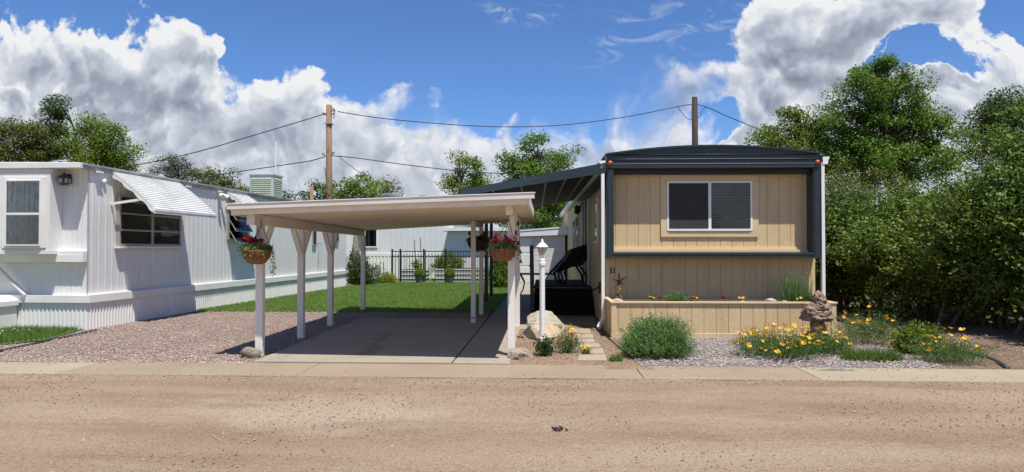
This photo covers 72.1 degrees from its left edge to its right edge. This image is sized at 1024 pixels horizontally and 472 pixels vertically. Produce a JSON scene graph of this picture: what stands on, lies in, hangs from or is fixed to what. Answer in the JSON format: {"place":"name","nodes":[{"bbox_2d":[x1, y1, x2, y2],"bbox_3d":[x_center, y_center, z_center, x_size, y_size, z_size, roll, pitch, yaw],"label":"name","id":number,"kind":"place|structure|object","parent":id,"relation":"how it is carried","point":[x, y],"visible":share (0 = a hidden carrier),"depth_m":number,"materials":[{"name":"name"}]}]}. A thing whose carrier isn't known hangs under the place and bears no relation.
{"place":"outdoors","nodes":[
{"label":"outdoors","id":0,"kind":"place"},
{"bbox_2d":[0,324,82,344],"bbox_3d":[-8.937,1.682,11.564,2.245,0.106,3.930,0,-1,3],"label":"verge grass","id":1,"kind":"structure","parent":0,"point":[31,331],"depth_m":12.42,"materials":[{"name":"green plant"}]},
{"bbox_2d":[0,311,487,362],"bbox_3d":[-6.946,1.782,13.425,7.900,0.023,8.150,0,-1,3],"label":"gravel ground","id":2,"kind":"structure","parent":0,"point":[182,344],"depth_m":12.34,"materials":[{"name":"grey gravel"}]},
{"bbox_2d":[0,329,96,351],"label":"garden edging","id":3,"kind":"object","parent":2,"relation":"on","point":[34,343],"visible":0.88,"depth_m":11.58,"materials":[{"name":"rubber"}]},
{"bbox_2d":[240,347,261,357],"bbox_3d":[-3.701,1.653,9.982,0.282,0.167,0.219,0,-1,22],"label":"rock","id":4,"kind":"object","parent":2,"relation":"on","point":[250,352],"visible":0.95,"depth_m":9.90,"materials":[{"name":"beige stone"}]},
{"bbox_2d":[226,192,535,355],"bbox_3d":[-1.719,0.630,13.258,4.420,2.310,8.209,0,-1,3],"label":"carport","id":5,"kind":"object","parent":2,"relation":"on","point":[331,220],"visible":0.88,"depth_m":11.04,"materials":[{"name":"white wood"}]},
{"bbox_2d":[236,219,276,276],"bbox_3d":[-3.592,0.184,9.895,0.535,0.838,0.531,0,-1,3],"label":"hanging basket","id":6,"kind":"object","parent":5,"relation":"hanging from","point":[251,253],"visible":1,"depth_m":9.78,"materials":[{"name":"wicker"}]},
{"bbox_2d":[465,227,492,259],"bbox_3d":[-0.711,0.128,15.359,0.678,0.792,0.664,0,-1,3],"label":"hanging basket","id":7,"kind":"object","parent":5,"relation":"hanging from","point":[482,241],"visible":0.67,"depth_m":15.20,"materials":[{"name":"metal"}]},
{"bbox_2d":[485,216,520,261],"bbox_3d":[-0.130,0.022,9.748,0.504,0.678,0.485,0,-1,3],"label":"hanging basket","id":8,"kind":"object","parent":5,"relation":"hanging from","point":[503,250],"visible":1,"depth_m":9.62,"materials":[{"name":"wicker"}]},
{"bbox_2d":[510,220,521,262],"bbox_3d":[0.055,0.033,10.029,0.194,0.711,0.051,0,-1,3],"label":"wind chime","id":9,"kind":"object","parent":5,"relation":"hanging from","point":[518,243],"visible":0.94,"depth_m":10.02,"materials":[{"name":"black paint"}]},
{"bbox_2d":[198,278,507,311],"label":"lawn","id":10,"kind":"structure","parent":0,"point":[432,281],"depth_m":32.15,"materials":[{"name":"green plant"}]},
{"bbox_2d":[0,162,348,328],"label":"mobile home","id":11,"kind":"object","parent":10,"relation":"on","point":[88,246],"visible":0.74,"depth_m":14.39,"materials":[{"name":"white metal"}]},
{"bbox_2d":[114,194,183,247],"bbox_3d":[-7.902,-0.284,15.446,0.113,1.105,2.370,0,-1,5],"label":"window","id":12,"kind":"structure","parent":11,"relation":"in","point":[137,226],"depth_m":15.12,"materials":[{"name":"glass"}]},
{"bbox_2d":[227,209,252,241],"bbox_3d":[-7.496,-0.283,19.432,0.266,0.895,1.020,0,-1,5],"label":"window","id":13,"kind":"structure","parent":11,"relation":"in","point":[237,227],"depth_m":19.17,"materials":[{"name":"glass"}]},
{"bbox_2d":[248,173,282,197],"bbox_3d":[-8.682,-1.721,24.854,0.944,0.882,0.880,0,-1,5],"label":"evaporative cooler","id":14,"kind":"object","parent":11,"relation":"on","point":[270,184],"visible":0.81,"depth_m":24.46,"materials":[{"name":"metal"}]},
{"bbox_2d":[312,231,316,245],"bbox_3d":[-7.113,-0.001,25.351,0.057,0.700,0.350,0,-1,5],"label":"window","id":15,"kind":"structure","parent":11,"relation":"in","point":[314,233],"depth_m":25.35,"materials":[{"name":"glass"}]},
{"bbox_2d":[195,289,507,312],"bbox_3d":[-3.732,1.911,24.008,7.408,0.099,14.349,0,-1,3],"label":"lawn fringe","id":16,"kind":"object","parent":10,"relation":"on","point":[500,301],"visible":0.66,"depth_m":17.08,"materials":[{"name":"green plant"}]},
{"bbox_2d":[319,171,385,281],"bbox_3d":[-7.433,-0.435,33.115,2.977,5.365,2.585,0,-1,3],"label":"cottonwood tree","id":17,"kind":"object","parent":10,"relation":"on","point":[360,191],"visible":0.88,"depth_m":32.68,"materials":[{"name":"green plant"}]},
{"bbox_2d":[345,250,386,285],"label":"leafy shrub","id":18,"kind":"object","parent":10,"relation":"on","point":[354,271],"visible":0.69,"depth_m":29.27,"materials":[{"name":"green plant"}]},
{"bbox_2d":[372,262,383,275],"bbox_3d":[-5.940,1.621,31.278,0.560,0.969,0.240,0,-1,3],"label":"gas meter","id":19,"kind":"object","parent":10,"relation":"on","point":[378,267],"visible":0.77,"depth_m":31.19,"materials":[{"name":"metal"}]},
{"bbox_2d":[372,270,396,282],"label":"golden shrub","id":20,"kind":"object","parent":10,"relation":"on","point":[390,278],"visible":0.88,"depth_m":30.74,"materials":[{"name":"green plant"}]},
{"bbox_2d":[346,193,477,277],"bbox_3d":[-6.149,0.088,44.756,7.150,4.510,16.150,0,-1,3],"label":"mobile home","id":21,"kind":"object","parent":10,"relation":"on","point":[380,244],"visible":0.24,"depth_m":36.77,"materials":[{"name":"metal"}]},
{"bbox_2d":[365,230,377,247],"bbox_3d":[-7.385,0.103,36.848,0.700,1.000,0.057,0,-1,3],"label":"window","id":22,"kind":"structure","parent":21,"relation":"in","point":[371,232],"depth_m":36.87,"materials":[{"name":"black glass"}]},
{"bbox_2d":[401,269,428,281],"bbox_3d":[-4.579,1.840,33.015,1.190,0.570,1.240,0,-1,3],"label":"raised bed","id":23,"kind":"object","parent":10,"relation":"on","point":[405,273],"visible":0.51,"depth_m":32.43,"materials":[{"name":"white wood"}]},
{"bbox_2d":[414,268,424,282],"bbox_3d":[-4.066,1.730,30.891,0.506,0.696,0.516,0,-1,3],"label":"topiary pot","id":24,"kind":"object","parent":10,"relation":"on","point":[419,274],"visible":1,"depth_m":30.76,"materials":[{"name":"green plant"}]},
{"bbox_2d":[391,249,494,281],"bbox_3d":[-3.090,1.339,31.554,4.690,1.540,0.090,0,-1,3],"label":"iron fence","id":25,"kind":"object","parent":10,"relation":"on","point":[399,256],"visible":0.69,"depth_m":31.60,"materials":[{"name":"black metal"}]},
{"bbox_2d":[425,250,444,280],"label":"iron gate","id":26,"kind":"structure","parent":25,"relation":"attached to","point":[441,256],"depth_m":31.55,"materials":[{"name":"black metal"}]},
{"bbox_2d":[444,268,454,282],"bbox_3d":[-2.718,1.730,30.832,0.510,0.693,0.505,0,-1,3],"label":"topiary pot","id":27,"kind":"object","parent":10,"relation":"on","point":[450,276],"visible":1,"depth_m":30.70,"materials":[{"name":"green plant"}]},
{"bbox_2d":[435,268,489,281],"bbox_3d":[-2.257,1.814,32.910,2.540,0.620,1.240,0,-1,3],"label":"raised bed","id":28,"kind":"object","parent":10,"relation":"on","point":[467,274],"visible":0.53,"depth_m":32.31,"materials":[{"name":"white wood"}]},
{"bbox_2d":[429,246,465,270],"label":"garden plant","id":29,"kind":"object","parent":28,"relation":"in","point":[452,261],"visible":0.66,"depth_m":32.77,"materials":[{"name":"green plant"}]},
{"bbox_2d":[488,259,507,287],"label":"leafy shrub","id":30,"kind":"object","parent":10,"relation":"on","point":[500,275],"visible":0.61,"depth_m":27.23,"materials":[{"name":"green plant"}]},
{"bbox_2d":[253,318,486,363],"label":"driveway","id":31,"kind":"structure","parent":0,"point":[408,341],"depth_m":11.26,"materials":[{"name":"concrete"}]},
{"bbox_2d":[356,311,491,317],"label":"gravel strip ground","id":32,"kind":"structure","parent":0,"point":[487,316],"depth_m":16.14,"materials":[{"name":"grey gravel"}]},
{"bbox_2d":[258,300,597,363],"bbox_3d":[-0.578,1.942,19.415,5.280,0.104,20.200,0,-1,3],"label":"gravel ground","id":33,"kind":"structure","parent":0,"point":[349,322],"depth_m":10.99,"materials":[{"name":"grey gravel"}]},
{"bbox_2d":[440,227,507,267],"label":"shed","id":34,"kind":"structure","parent":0,"point":[457,238],"depth_m":34.33,"materials":[{"name":"white metal"}]},
{"bbox_2d":[0,368,1023,471],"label":"road","id":35,"kind":"structure","parent":0,"point":[706,411],"depth_m":6.13,"materials":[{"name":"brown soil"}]},
{"bbox_2d":[0,362,1023,381],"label":"pavement","id":36,"kind":"structure","parent":0,"point":[547,371],"depth_m":8.79,"materials":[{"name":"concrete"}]},
{"bbox_2d":[0,318,958,370],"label":"stray gravel","id":37,"kind":"structure","parent":36,"relation":"on","point":[495,360],"depth_m":9.40,"materials":[{"name":"grey gravel"}]},
{"bbox_2d":[0,0,1023,226],"label":"sky","id":38,"kind":"structure","parent":0,"point":[185,76],"materials":[{"name":"blue"}]},
{"bbox_2d":[453,285,598,364],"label":"path","id":39,"kind":"structure","parent":0,"point":[487,342],"depth_m":12.62,"materials":[{"name":"concrete"}]},
{"bbox_2d":[520,273,552,294],"bbox_3d":[0.727,1.568,22.566,1.240,0.745,0.900,0,-1,3],"label":"patio table","id":40,"kind":"object","parent":39,"relation":"on","point":[547,274],"visible":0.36,"depth_m":22.25,"materials":[{"name":"black paint"}]},
{"bbox_2d":[530,245,592,315],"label":"porch steps","id":41,"kind":"structure","parent":39,"relation":"on","point":[571,298],"depth_m":16.57,"materials":[{"name":"metal"}]},
{"bbox_2d":[549,245,586,284],"bbox_3d":[1.463,0.739,18.122,0.956,1.038,0.659,0,-1,-5],"label":"patio chair","id":42,"kind":"object","parent":41,"relation":"on","point":[576,257],"visible":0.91,"depth_m":17.85,"materials":[{"name":"black paint"}]},
{"bbox_2d":[506,325,643,368],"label":"garden ground","id":43,"kind":"structure","parent":0,"point":[613,365],"depth_m":10.05,"materials":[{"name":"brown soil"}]},
{"bbox_2d":[508,347,532,359],"bbox_3d":[0.124,1.653,9.838,0.348,0.183,0.311,0,-1,3],"label":"rock","id":44,"kind":"object","parent":43,"relation":"on","point":[521,353],"visible":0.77,"depth_m":9.72,"materials":[{"name":"beige stone"}]},
{"bbox_2d":[536,239,547,341],"bbox_3d":[0.504,0.903,11.725,0.210,1.710,0.182,0,-1,3],"label":"lamp post","id":45,"kind":"object","parent":43,"relation":"on","point":[541,246],"visible":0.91,"depth_m":11.69,"materials":[{"name":"white plastic"}]},
{"bbox_2d":[521,324,563,339],"bbox_3d":[0.541,1.682,12.129,0.665,0.326,0.535,-1,-1,33],"label":"boulder","id":46,"kind":"object","parent":43,"relation":"on","point":[529,332],"visible":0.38,"depth_m":12.02,"materials":[{"name":"beige stone"}]},
{"bbox_2d":[533,334,556,356],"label":"spiky plant","id":47,"kind":"object","parent":43,"relation":"on","point":[544,348],"visible":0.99,"depth_m":10.04,"materials":[{"name":"green plant"}]},
{"bbox_2d":[527,310,565,331],"bbox_3d":[0.617,1.579,12.688,0.701,0.492,0.589,0,-1,3],"label":"boulder","id":48,"kind":"object","parent":43,"relation":"on","point":[551,318],"visible":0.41,"depth_m":12.55,"materials":[{"name":"beige stone"}]},
{"bbox_2d":[550,323,588,353],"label":"poppy clump","id":49,"kind":"object","parent":43,"relation":"on","point":[570,345],"visible":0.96,"depth_m":10.35,"materials":[{"name":"green plant"}]},
{"bbox_2d":[569,329,590,333],"bbox_3d":[1.240,1.773,13.001,0.444,0.055,0.664,0,-1,3],"label":"stepping stone","id":50,"kind":"object","parent":43,"relation":"on","point":[586,331],"visible":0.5,"depth_m":12.85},
{"bbox_2d":[574,334,593,338],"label":"stepping stone","id":51,"kind":"object","parent":43,"relation":"on","point":[587,336],"visible":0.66,"depth_m":12.12,"materials":[{"name":"beige stone"}]},
{"bbox_2d":[579,345,595,354],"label":"poppy clump","id":52,"kind":"object","parent":43,"relation":"on","point":[584,347],"visible":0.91,"depth_m":10.10,"materials":[{"name":"yellow plant"}]},
{"bbox_2d":[579,343,599,348],"bbox_3d":[1.217,1.739,11.078,0.338,0.055,0.447,0,-1,3],"label":"stepping stone","id":53,"kind":"object","parent":43,"relation":"on","point":[593,345],"visible":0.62,"depth_m":11.11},
{"bbox_2d":[577,354,606,361],"bbox_3d":[1.114,1.716,9.835,0.426,0.056,0.530,0,-1,3],"label":"stepping stone","id":54,"kind":"object","parent":43,"relation":"on","point":[592,357],"visible":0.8,"depth_m":9.69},
{"bbox_2d":[581,348,603,353],"bbox_3d":[1.189,1.729,10.468,0.366,0.054,0.530,0,-1,3],"label":"stepping stone","id":55,"kind":"object","parent":43,"relation":"on","point":[597,350],"visible":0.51,"depth_m":10.37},
{"bbox_2d":[606,352,624,361],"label":"grass tuft","id":56,"kind":"object","parent":43,"relation":"on","point":[618,358],"visible":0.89,"depth_m":9.61,"materials":[{"name":"green plant"}]},
{"bbox_2d":[613,336,952,370],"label":"garden gravel ground","id":57,"kind":"structure","parent":0,"point":[727,364],"depth_m":9.58,"materials":[{"name":"grey gravel"}]},
{"bbox_2d":[611,307,699,359],"bbox_3d":[2.041,1.387,10.036,1.289,0.727,1.107,0,-1,3],"label":"feathery shrub","id":58,"kind":"object","parent":57,"relation":"on","point":[657,337],"visible":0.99,"depth_m":9.87,"materials":[{"name":"green plant"}]},
{"bbox_2d":[726,322,832,360],"bbox_3d":[3.814,1.488,10.109,1.519,0.526,1.538,0,-1,3],"label":"poppy clump","id":59,"kind":"object","parent":57,"relation":"on","point":[777,346],"visible":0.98,"depth_m":9.89,"materials":[{"name":"green plant"}]},
{"bbox_2d":[799,290,834,338],"bbox_3d":[4.981,1.322,11.507,0.632,0.864,0.505,0,-1,3],"label":"rock sculpture","id":60,"kind":"object","parent":57,"relation":"on","point":[816,311],"visible":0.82,"depth_m":11.42,"materials":[{"name":"beige stone"}]},
{"bbox_2d":[791,324,862,356],"bbox_3d":[4.590,1.532,10.391,1.002,0.439,1.108,0,-1,-16],"label":"poppy clump","id":61,"kind":"object","parent":57,"relation":"on","point":[828,339],"visible":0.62,"depth_m":10.21,"materials":[{"name":"green plant"}]},
{"bbox_2d":[837,346,906,362],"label":"grass tuft","id":62,"kind":"object","parent":57,"relation":"on","point":[869,355],"visible":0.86,"depth_m":9.65,"materials":[{"name":"green plant"}]},
{"bbox_2d":[776,270,813,301],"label":"tall grass","id":63,"kind":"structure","parent":0,"point":[795,292],"depth_m":12.82,"materials":[{"name":"green plant"}]},
{"bbox_2d":[836,276,1023,368],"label":"soil ground","id":64,"kind":"structure","parent":0,"point":[974,331],"depth_m":12.49,"materials":[{"name":"brown soil"}]},
{"bbox_2d":[743,101,858,186],"bbox_3d":[12.390,-1.700,29.313,5.275,7.779,3.518,0,-1,3],"label":"broadleaf tree","id":65,"kind":"object","parent":64,"relation":"on","point":[804,132],"visible":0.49,"depth_m":29.18,"materials":[{"name":"green plant"}]},
{"bbox_2d":[825,176,884,301],"bbox_3d":[9.689,0.123,21.194,5.163,3.804,4.252,0,-1,3],"label":"hedge shrub","id":66,"kind":"object","parent":64,"relation":"on","point":[827,194],"visible":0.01,"depth_m":20.65,"materials":[{"name":"green plant"}]},
{"bbox_2d":[815,173,896,312],"bbox_3d":[8.597,0.104,17.680,4.395,3.742,3.765,0,-1,3],"label":"hedge shrub","id":67,"kind":"object","parent":64,"relation":"on","point":[834,293],"visible":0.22,"depth_m":17.39,"materials":[{"name":"green plant"}]},
{"bbox_2d":[836,316,883,332],"bbox_3d":[6.917,1.771,14.145,0.167,0.098,2.466,0,-1,7],"label":"timber","id":68,"kind":"object","parent":64,"relation":"on","point":[840,319],"visible":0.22,"depth_m":14.49,"materials":[{"name":"brown wood"}]},
{"bbox_2d":[828,305,905,345],"bbox_3d":[5.746,1.432,11.454,1.315,0.645,1.383,-1,-1,29],"label":"poppy clump","id":69,"kind":"object","parent":64,"relation":"on","point":[864,331],"visible":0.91,"depth_m":11.33,"materials":[{"name":"green plant"}]},
{"bbox_2d":[825,164,918,285],"bbox_3d":[12.520,-0.203,25.510,4.077,4.643,3.162,0,-1,3],"label":"broadleaf tree","id":70,"kind":"object","parent":64,"relation":"on","point":[851,186],"visible":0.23,"depth_m":25.16,"materials":[{"name":"green plant"}]},
{"bbox_2d":[811,52,975,210],"bbox_3d":[14.658,-2.471,27.231,6.021,9.253,4.381,0,-1,3],"label":"cottonwood tree","id":71,"kind":"object","parent":64,"relation":"on","point":[889,147],"visible":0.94,"depth_m":26.83,"materials":[{"name":"green plant"}]},
{"bbox_2d":[825,175,996,321],"bbox_3d":[9.294,0.363,16.076,5.030,3.606,4.405,0,-1,3],"label":"hedge shrub","id":72,"kind":"object","parent":64,"relation":"on","point":[864,259],"visible":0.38,"depth_m":15.78,"materials":[{"name":"green plant"}]},
{"bbox_2d":[887,319,943,354],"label":"shrub","id":73,"kind":"object","parent":64,"relation":"on","point":[908,332],"visible":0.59,"depth_m":10.39,"materials":[{"name":"green plant"}]},
{"bbox_2d":[838,333,1023,368],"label":"soil pebbles","id":74,"kind":"object","parent":64,"relation":"on","point":[979,352],"visible":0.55,"depth_m":10.68,"materials":[{"name":"gravel"}]},
{"bbox_2d":[856,150,1023,329],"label":"hedge shrub","id":75,"kind":"object","parent":64,"relation":"on","point":[941,265],"visible":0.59,"depth_m":13.84,"materials":[{"name":"green plant"}]},
{"bbox_2d":[902,327,997,364],"bbox_3d":[5.940,1.490,9.574,1.173,0.510,1.009,0,-1,3],"label":"poppy clump","id":76,"kind":"object","parent":64,"relation":"on","point":[949,350],"visible":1,"depth_m":9.49,"materials":[{"name":"green plant"}]},
{"bbox_2d":[894,326,1009,368],"bbox_3d":[6.926,1.754,11.473,0.263,0.078,4.942,0,-1,12],"label":"garden edging","id":77,"kind":"object","parent":64,"relation":"on","point":[1002,364],"visible":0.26,"depth_m":9.53,"materials":[{"name":"rubber"}]},
{"bbox_2d":[888,85,1023,336],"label":"broadleaf tree","id":78,"kind":"object","parent":64,"relation":"on","point":[1009,200],"visible":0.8,"depth_m":12.99,"materials":[{"name":"green plant"}]},
{"bbox_2d":[938,139,1022,310],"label":"hedge shrub","id":79,"kind":"object","parent":64,"relation":"on","point":[974,170],"depth_m":17.34,"materials":[{"name":"green plant"}]},
{"bbox_2d":[949,84,1023,168],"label":"broadleaf tree","id":80,"kind":"object","parent":64,"relation":"on","point":[991,105],"visible":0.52,"depth_m":31.66,"materials":[{"name":"green plant"}]},
{"bbox_2d":[979,209,1023,315],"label":"hedge shrub","id":81,"kind":"object","parent":64,"relation":"on","point":[1017,243],"visible":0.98,"depth_m":11.91,"materials":[{"name":"green plant"}]},
{"label":"far lawn","id":82,"kind":"structure","parent":0,"visible":0},
{"bbox_2d":[49,109,149,171],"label":"broadleaf tree","id":83,"kind":"object","parent":82,"relation":"on","point":[103,152],"visible":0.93,"depth_m":44.99,"materials":[{"name":"green plant"}]},
{"bbox_2d":[142,153,195,179],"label":"broadleaf tree","id":84,"kind":"object","parent":82,"relation":"on","point":[173,165],"visible":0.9,"depth_m":40.78,"materials":[{"name":"green plant"}]},
{"bbox_2d":[179,163,249,191],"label":"bushy tree","id":85,"kind":"object","parent":82,"relation":"on","point":[222,181],"visible":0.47,"depth_m":42.73,"materials":[{"name":"green plant"}]},
{"bbox_2d":[282,177,345,200],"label":"broadleaf tree","id":86,"kind":"object","parent":82,"relation":"on","point":[316,187],"visible":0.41,"depth_m":52.56,"materials":[{"name":"green plant"}]},
{"bbox_2d":[373,174,404,195],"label":"broadleaf tree","id":87,"kind":"object","parent":82,"relation":"on","point":[387,188],"visible":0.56,"depth_m":49.26,"materials":[{"name":"green plant"}]},
{"bbox_2d":[434,149,494,194],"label":"broadleaf tree","id":88,"kind":"object","parent":82,"relation":"on","point":[453,182],"visible":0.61,"depth_m":45.02,"materials":[{"name":"green plant"}]},
{"bbox_2d":[492,129,584,229],"bbox_3d":[1.624,-1.874,40.085,5.445,8.509,4.079,1,-1,-26],"label":"broadleaf tree","id":89,"kind":"object","parent":82,"relation":"on","point":[533,163],"visible":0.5,"depth_m":39.60,"materials":[{"name":"green plant"}]},
{"bbox_2d":[520,226,567,284],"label":"shed","id":90,"kind":"structure","parent":82,"relation":"on","point":[553,238],"depth_m":29.44,"materials":[{"name":"paint"}]},
{"bbox_2d":[520,238,531,284],"bbox_3d":[0.568,1.062,29.434,0.540,1.980,0.097,0,-1,3],"label":"door","id":91,"kind":"structure","parent":90,"relation":"in","point":[525,243],"depth_m":29.45,"materials":[{"name":"metal"}]},
{"bbox_2d":[692,97,697,144],"bbox_3d":[9.787,-2.513,37.645,0.399,9.861,0.395,0,-1,3],"label":"utility pole","id":92,"kind":"object","parent":82,"relation":"on","point":[694,120],"visible":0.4,"depth_m":37.58,"materials":[{"name":"brown wood"}]},
{"bbox_2d":[337,104,691,126],"bbox_3d":[0.725,-6.250,35.355,18.459,1.725,0.324,0,-1,-16],"label":"overhead wire","id":93,"kind":"object","parent":92,"relation":"attached to","point":[512,126],"visible":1,"depth_m":35.23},
{"bbox_2d":[698,104,1011,154],"bbox_3d":[13.617,-5.073,30.917,0.482,4.231,15.479,1,-1,-30],"label":"overhead wire","id":94,"kind":"object","parent":92,"relation":"attached to","point":[821,148],"visible":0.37,"depth_m":34.66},
{"label":"ground","id":95,"kind":"structure","parent":0,"visible":0},
{"bbox_2d":[0,114,59,161],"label":"broadleaf tree","id":96,"kind":"object","parent":95,"relation":"on","point":[26,144],"visible":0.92,"depth_m":45.98,"materials":[{"name":"green plant"}]},
{"bbox_2d":[32,93,79,160],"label":"narrow tree","id":97,"kind":"object","parent":95,"relation":"on","point":[58,113],"visible":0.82,"depth_m":44.52,"materials":[{"name":"green plant"}]},
{"bbox_2d":[322,104,335,199],"bbox_3d":[-8.493,-1.881,32.658,0.619,8.421,0.350,0,-1,3],"label":"utility pole","id":98,"kind":"object","parent":95,"relation":"on","point":[329,124],"visible":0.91,"depth_m":32.59,"materials":[{"name":"brown wood"}]},
{"bbox_2d":[117,114,321,168],"bbox_3d":[-13.977,-3.991,30.755,11.566,3.638,0.277,0,-1,-19],"label":"overhead wire","id":99,"kind":"object","parent":98,"relation":"attached to","point":[219,145],"visible":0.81,"depth_m":31.10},
{"bbox_2d":[185,156,326,180],"bbox_3d":[-11.607,-2.955,31.152,7.094,1.701,0.534,1,-1,-27],"label":"overhead wire","id":100,"kind":"object","parent":98,"relation":"attached to","point":[255,169],"visible":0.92,"depth_m":31.04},
{"bbox_2d":[332,155,546,173],"bbox_3d":[-2.020,-3.446,35.426,13.913,0.516,0.332,0,-1,-22],"label":"overhead wire","id":101,"kind":"object","parent":98,"relation":"attached to","point":[442,169],"visible":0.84,"depth_m":34.88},
{"bbox_2d":[459,145,837,337],"bbox_3d":[2.767,0.045,23.394,6.920,3.840,22.430,0,-1,2],"label":"mobile home","id":102,"kind":"object","parent":95,"relation":"on","point":[709,226],"visible":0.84,"depth_m":13.44,"materials":[{"name":"beige wood"}]},
{"bbox_2d":[572,218,575,247],"bbox_3d":[2.104,0.147,23.829,0.067,1.450,1.200,0,-1,2],"label":"window","id":103,"kind":"structure","parent":102,"relation":"in","point":[574,220],"depth_m":23.24,"materials":[{"name":"grey glass"}]},
{"bbox_2d":[576,214,578,246],"bbox_3d":[2.055,0.093,22.180,0.067,1.500,0.900,0,-1,2],"label":"window","id":104,"kind":"structure","parent":102,"relation":"in","point":[577,216],"depth_m":21.74,"materials":[{"name":"white plastic"}]},
{"bbox_2d":[584,199,589,284],"bbox_3d":[1.915,0.079,18.292,0.098,2.310,1.220,0,-1,2],"label":"door","id":105,"kind":"structure","parent":102,"relation":"in","point":[586,204],"depth_m":17.89,"materials":[{"name":"white plastic"}]},
{"bbox_2d":[593,192,599,247],"bbox_3d":[1.842,-0.327,15.410,0.067,1.200,1.140,0,-1,2],"label":"window","id":106,"kind":"structure","parent":102,"relation":"in","point":[596,202],"depth_m":15.21,"materials":[{"name":"white glass"}]},
{"bbox_2d":[610,271,627,299],"bbox_3d":[2.013,0.931,13.221,0.355,0.581,0.094,0,-1,11],"label":"star ornament","id":107,"kind":"object","parent":102,"relation":"on","point":[619,280],"visible":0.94,"depth_m":13.20,"materials":[{"name":"metal"}]},
{"bbox_2d":[663,289,690,300],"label":"lavender shrub","id":108,"kind":"object","parent":102,"relation":"on","point":[676,296],"visible":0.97,"depth_m":12.66,"materials":[{"name":"green plant"}]},
{"bbox_2d":[660,175,758,236],"bbox_3d":[3.774,-0.577,13.457,1.850,1.190,0.047,0,-1,2],"label":"window","id":109,"kind":"structure","parent":102,"relation":"in","point":[691,205],"depth_m":13.46,"materials":[{"name":"black glass"}]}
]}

